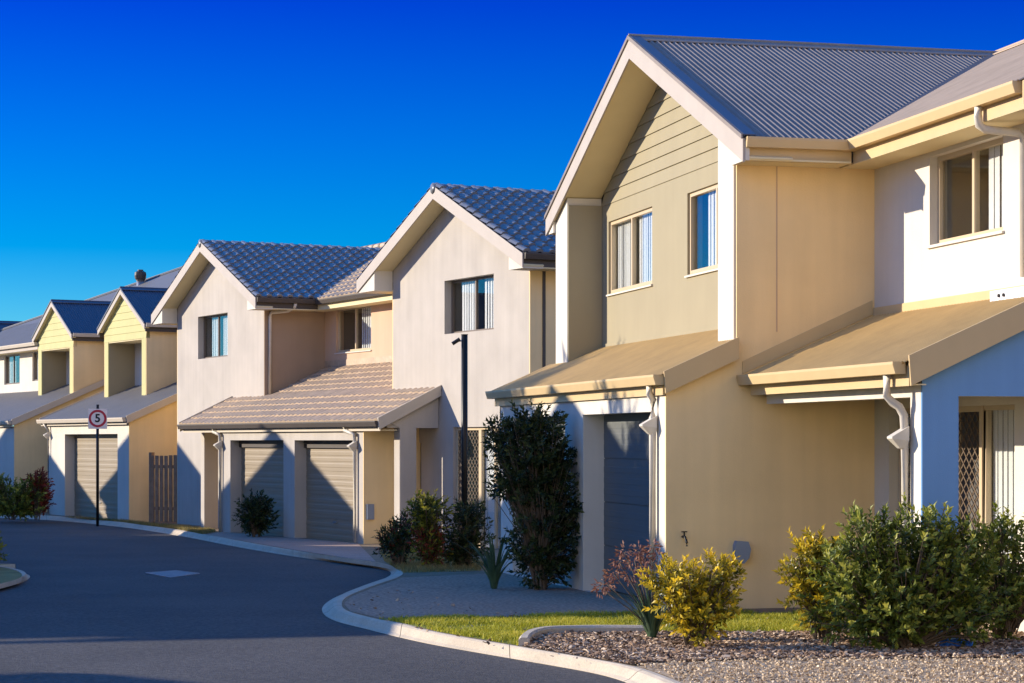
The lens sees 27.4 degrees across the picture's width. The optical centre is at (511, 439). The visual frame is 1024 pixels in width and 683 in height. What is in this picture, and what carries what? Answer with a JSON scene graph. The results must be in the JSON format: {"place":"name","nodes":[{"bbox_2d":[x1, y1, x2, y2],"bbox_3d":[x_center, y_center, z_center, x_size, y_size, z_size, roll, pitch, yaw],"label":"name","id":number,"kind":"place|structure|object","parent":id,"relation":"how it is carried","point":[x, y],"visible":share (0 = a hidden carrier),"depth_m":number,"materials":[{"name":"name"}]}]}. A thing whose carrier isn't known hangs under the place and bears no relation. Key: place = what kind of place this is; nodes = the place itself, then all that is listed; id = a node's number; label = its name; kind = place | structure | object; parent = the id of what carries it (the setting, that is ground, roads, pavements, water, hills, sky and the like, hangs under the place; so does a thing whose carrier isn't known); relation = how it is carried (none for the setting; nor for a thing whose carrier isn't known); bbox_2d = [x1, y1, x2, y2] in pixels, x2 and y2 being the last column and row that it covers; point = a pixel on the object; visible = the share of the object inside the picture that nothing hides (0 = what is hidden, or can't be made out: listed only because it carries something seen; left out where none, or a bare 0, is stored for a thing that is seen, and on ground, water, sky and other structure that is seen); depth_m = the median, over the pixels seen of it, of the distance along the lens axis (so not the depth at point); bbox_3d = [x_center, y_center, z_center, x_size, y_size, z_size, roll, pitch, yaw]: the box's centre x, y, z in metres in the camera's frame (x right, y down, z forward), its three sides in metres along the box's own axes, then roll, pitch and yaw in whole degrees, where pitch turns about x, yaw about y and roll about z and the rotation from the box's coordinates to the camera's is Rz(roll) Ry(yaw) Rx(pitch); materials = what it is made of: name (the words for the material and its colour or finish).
{"place":"outdoors","nodes":[
{"label":"outdoors","id":0,"kind":"place"},
{"bbox_2d":[0,564,21,583],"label":"verge","id":1,"kind":"structure","parent":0,"point":[7,575],"depth_m":29.94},
{"bbox_2d":[0,531,9,560],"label":"garden bush","id":2,"kind":"object","parent":1,"relation":"on","point":[1,547],"visible":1,"depth_m":31.55,"materials":[{"name":"green plant"}]},
{"bbox_2d":[207,532,375,561],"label":"driveway","id":3,"kind":"structure","parent":0,"point":[347,550],"depth_m":40.70,"materials":[{"name":"grey concrete"}]},
{"bbox_2d":[231,488,280,536],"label":"dark bush","id":4,"kind":"object","parent":3,"relation":"on","point":[255,520],"visible":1,"depth_m":44.81,"materials":[{"name":"green plant"}]},
{"bbox_2d":[0,516,625,682],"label":"road","id":5,"kind":"structure","parent":0,"point":[88,603],"depth_m":22.50,"materials":[{"name":"grey asphalt"}]},
{"bbox_2d":[0,564,29,588],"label":"kerb","id":6,"kind":"structure","parent":5,"relation":"on","point":[23,577],"depth_m":29.73,"materials":[{"name":"concrete"}]},
{"bbox_2d":[0,472,48,520],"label":"garden bush","id":7,"kind":"object","parent":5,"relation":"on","point":[17,501],"visible":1,"depth_m":58.19,"materials":[{"name":"green plant"}]},
{"bbox_2d":[23,467,56,519],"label":"red shrub","id":8,"kind":"object","parent":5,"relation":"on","point":[44,478],"visible":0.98,"depth_m":58.38,"materials":[{"name":"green plant"}]},
{"bbox_2d":[88,405,106,525],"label":"speed sign","id":9,"kind":"object","parent":5,"relation":"on","point":[97,418],"visible":1,"depth_m":55.67,"materials":[{"name":"metal"}]},
{"bbox_2d":[145,570,199,576],"bbox_3d":[-5.092,2.046,31.849,0.704,0.044,1.598,0,0,-27],"label":"pit lid","id":10,"kind":"object","parent":5,"relation":"on","point":[174,573],"visible":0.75,"depth_m":31.90,"materials":[{"name":"concrete"}]},
{"bbox_2d":[0,515,680,682],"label":"kerb","id":11,"kind":"structure","parent":5,"relation":"on","point":[334,609],"depth_m":20.77,"materials":[{"name":"concrete"}]},
{"bbox_2d":[379,550,483,572],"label":"grass","id":12,"kind":"structure","parent":0,"point":[406,566],"depth_m":31.52,"materials":[{"name":"green plant"}]},
{"bbox_2d":[371,510,420,564],"bbox_3d":[-1.779,1.527,32.493,0.827,0.913,0.785,0,0,0],"label":"dark bush","id":13,"kind":"object","parent":12,"relation":"on","point":[394,541],"visible":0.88,"depth_m":32.37,"materials":[{"name":"green plant"}]},
{"bbox_2d":[404,489,456,565],"bbox_3d":[-1.245,1.343,31.746,0.830,1.242,0.814,0,0,0],"label":"green bush","id":14,"kind":"object","parent":12,"relation":"on","point":[427,534],"visible":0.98,"depth_m":31.66,"materials":[{"name":"green plant"}]},
{"bbox_2d":[451,334,467,529],"bbox_3d":[-0.860,0.164,34.500,0.274,3.802,0.116,0,0,0],"label":"lamp post","id":15,"kind":"object","parent":12,"relation":"on","point":[464,417],"visible":0.9,"depth_m":34.46,"materials":[{"name":"metal"}]},
{"bbox_2d":[439,495,496,566],"bbox_3d":[-0.717,1.403,31.857,0.974,1.120,0.891,0,0,0],"label":"dark bush","id":16,"kind":"object","parent":12,"relation":"on","point":[460,556],"visible":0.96,"depth_m":31.76,"materials":[{"name":"green plant"}]},
{"bbox_2d":[344,573,641,617],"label":"driveway","id":17,"kind":"structure","parent":0,"point":[510,595],"depth_m":24.43,"materials":[{"name":"grey concrete"}]},
{"bbox_2d":[452,528,517,588],"bbox_3d":[-0.354,1.489,26.492,0.956,0.784,0.914,0,0,0],"label":"flax plant","id":18,"kind":"object","parent":17,"relation":"on","point":[493,569],"visible":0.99,"depth_m":26.41,"materials":[{"name":"green plant"}]},
{"bbox_2d":[350,590,761,658],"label":"grass","id":19,"kind":"structure","parent":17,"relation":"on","point":[453,604],"depth_m":22.30,"materials":[{"name":"green plant"}]},
{"bbox_2d":[0,0,1023,425],"label":"sky","id":20,"kind":"structure","parent":0,"point":[134,133],"materials":[{"name":"blue"}]},
{"bbox_2d":[41,512,988,682],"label":"verge","id":21,"kind":"structure","parent":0,"point":[369,549],"depth_m":29.67,"materials":[{"name":"grey concrete"}]},
{"bbox_2d":[149,452,176,522],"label":"timber fence","id":22,"kind":"object","parent":21,"relation":"on","point":[154,467],"visible":0.97,"depth_m":54.96,"materials":[{"name":"wood"}]},
{"bbox_2d":[151,182,555,548],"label":"townhouse","id":23,"kind":"structure","parent":21,"relation":"on","point":[318,391],"depth_m":43.21,"materials":[{"name":"paint"}]},
{"bbox_2d":[204,313,227,358],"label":"window","id":24,"kind":"structure","parent":23,"relation":"in","point":[216,326],"depth_m":53.19,"materials":[{"name":"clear glass"}]},
{"bbox_2d":[241,447,282,535],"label":"garage door","id":25,"kind":"structure","parent":23,"relation":"in","point":[262,467],"depth_m":46.44,"materials":[{"name":"metal"}]},
{"bbox_2d":[306,448,352,541],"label":"garage door","id":26,"kind":"structure","parent":23,"relation":"in","point":[329,473],"depth_m":43.24,"materials":[{"name":"metal"}]},
{"bbox_2d":[334,306,371,353],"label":"window","id":27,"kind":"structure","parent":23,"relation":"in","point":[357,321],"depth_m":49.38,"materials":[{"name":"glass"}]},
{"bbox_2d":[456,427,479,543],"bbox_3d":[-0.813,0.930,39.853,0.040,2.350,1.000,0,0,-28],"label":"security door","id":28,"kind":"structure","parent":23,"relation":"in","point":[458,429],"depth_m":39.82,"materials":[{"name":"metal"}]},
{"bbox_2d":[451,275,493,333],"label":"window","id":29,"kind":"structure","parent":23,"relation":"in","point":[472,299],"depth_m":40.34,"materials":[{"name":"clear glass"}]},
{"bbox_2d":[480,427,499,548],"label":"window","id":30,"kind":"structure","parent":23,"relation":"in","point":[493,509],"depth_m":39.29,"materials":[{"name":"metal"}]},
{"bbox_2d":[480,397,584,589],"bbox_3d":[0.300,0.695,26.397,1.428,2.478,1.084,0,0,0],"label":"columnar shrub","id":31,"kind":"object","parent":21,"relation":"on","point":[537,496],"visible":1,"depth_m":26.25,"materials":[{"name":"green plant"}]},
{"bbox_2d":[518,625,644,645],"bbox_3d":[0.488,1.827,19.761,0.708,0.095,1.819,0,0,44],"label":"garden edging","id":32,"kind":"object","parent":21,"relation":"on","point":[527,635],"visible":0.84,"depth_m":20.12,"materials":[{"name":"concrete"}]},
{"bbox_2d":[379,607,843,645],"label":"grass","id":33,"kind":"structure","parent":21,"relation":"on","point":[507,631],"depth_m":21.02,"materials":[{"name":"green plant"}]},
{"bbox_2d":[485,34,1023,639],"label":"townhouse","id":34,"kind":"structure","parent":21,"relation":"on","point":[791,284],"depth_m":23.23,"materials":[{"name":"beige paint"}]},
{"bbox_2d":[535,417,564,578],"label":"wall","id":35,"kind":"structure","parent":34,"relation":"in","point":[546,419],"depth_m":28.36,"materials":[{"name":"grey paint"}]},
{"bbox_2d":[604,413,650,598],"bbox_3d":[1.496,0.770,24.814,0.065,2.170,2.960,0,0,-14],"label":"garage door","id":36,"kind":"structure","parent":34,"relation":"in","point":[626,445],"depth_m":25.31,"materials":[{"name":"grey paint"}]},
{"bbox_2d":[606,207,652,296],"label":"window","id":37,"kind":"structure","parent":34,"relation":"in","point":[634,230],"depth_m":29.19,"materials":[{"name":"metal"}]},
{"bbox_2d":[684,183,717,277],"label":"window","id":38,"kind":"structure","parent":34,"relation":"in","point":[710,194],"depth_m":25.95,"materials":[{"name":"metal"}]},
{"bbox_2d":[898,408,960,570],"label":"pillar","id":39,"kind":"structure","parent":34,"relation":"in","point":[907,409],"depth_m":23.02,"materials":[{"name":"metal"}]},
{"bbox_2d":[926,137,1004,248],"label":"window","id":40,"kind":"structure","parent":34,"relation":"in","point":[974,173],"depth_m":22.05,"materials":[{"name":"glass"}]},
{"bbox_2d":[959,406,983,601],"bbox_3d":[4.640,0.755,21.345,0.040,2.200,0.680,0,0,-14],"label":"security door","id":41,"kind":"structure","parent":34,"relation":"in","point":[980,409],"depth_m":21.21,"materials":[{"name":"metal"}]},
{"bbox_2d":[984,404,1014,624],"bbox_3d":[5.414,0.755,20.760,1.230,2.320,0.940,0,0,-14],"label":"window","id":42,"kind":"structure","parent":34,"relation":"in","point":[999,420],"depth_m":20.90,"materials":[{"name":"metal"}]},
{"bbox_2d":[522,627,1023,664],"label":"bark mulch","id":43,"kind":"object","parent":21,"relation":"on","point":[615,645],"visible":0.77,"depth_m":18.52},
{"bbox_2d":[590,538,670,637],"bbox_3d":[1.241,1.384,19.505,0.982,0.941,0.683,0,0,29],"label":"flowering plant","id":44,"kind":"object","parent":43,"relation":"on","point":[650,623],"visible":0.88,"depth_m":19.46,"materials":[{"name":"pink plant"}]},
{"bbox_2d":[634,547,746,646],"bbox_3d":[1.604,1.409,18.735,1.019,0.941,0.778,0,0,0],"label":"yellow shrub","id":45,"kind":"object","parent":43,"relation":"on","point":[691,615],"visible":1,"depth_m":18.64,"materials":[{"name":"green plant"}]},
{"bbox_2d":[772,524,852,639],"bbox_3d":[2.812,1.321,19.322,0.848,1.114,0.775,0,0,0],"label":"yellow shrub","id":46,"kind":"object","parent":43,"relation":"on","point":[797,579],"visible":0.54,"depth_m":19.20,"materials":[{"name":"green plant"}]},
{"bbox_2d":[795,492,1023,649],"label":"green bush","id":47,"kind":"object","parent":43,"relation":"on","point":[918,597],"visible":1,"depth_m":18.47,"materials":[{"name":"green plant"}]},
{"bbox_2d":[939,638,972,646],"bbox_3d":[3.960,1.798,18.729,0.369,0.095,0.233,0,0,0],"label":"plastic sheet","id":48,"kind":"object","parent":43,"relation":"on","point":[969,643],"visible":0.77,"depth_m":18.65,"materials":[{"name":"plastic"}]},
{"bbox_2d":[960,501,1023,639],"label":"green bush","id":49,"kind":"object","parent":43,"relation":"on","point":[1014,573],"visible":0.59,"depth_m":19.34,"materials":[{"name":"green plant"}]},
{"bbox_2d":[637,655,1023,682],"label":"gravel path","id":50,"kind":"structure","parent":0,"point":[867,673],"depth_m":16.78,"materials":[{"name":"beige gravel"}]},
{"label":"grass verge","id":51,"kind":"structure","parent":0,"visible":0},
{"bbox_2d":[63,514,215,533],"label":"grass","id":52,"kind":"structure","parent":51,"relation":"on","point":[196,529],"depth_m":51.74,"materials":[{"name":"green plant"}]},
{"label":"ground","id":53,"kind":"structure","parent":0,"visible":0},
{"bbox_2d":[0,266,181,521],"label":"terrace house","id":54,"kind":"structure","parent":53,"relation":"on","point":[65,365],"depth_m":61.51,"materials":[{"name":"paint"}]},
{"bbox_2d":[6,354,19,384],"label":"window","id":55,"kind":"structure","parent":54,"relation":"in","point":[14,360],"depth_m":72.10,"materials":[{"name":"clear glass"}]},
{"bbox_2d":[34,352,37,380],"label":"window","id":56,"kind":"structure","parent":54,"relation":"in","point":[35,353],"depth_m":69.35,"materials":[{"name":"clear glass"}]},
{"bbox_2d":[74,434,117,518],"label":"garage door","id":57,"kind":"structure","parent":54,"relation":"in","point":[85,444],"depth_m":59.25,"materials":[{"name":"metal"}]}
]}

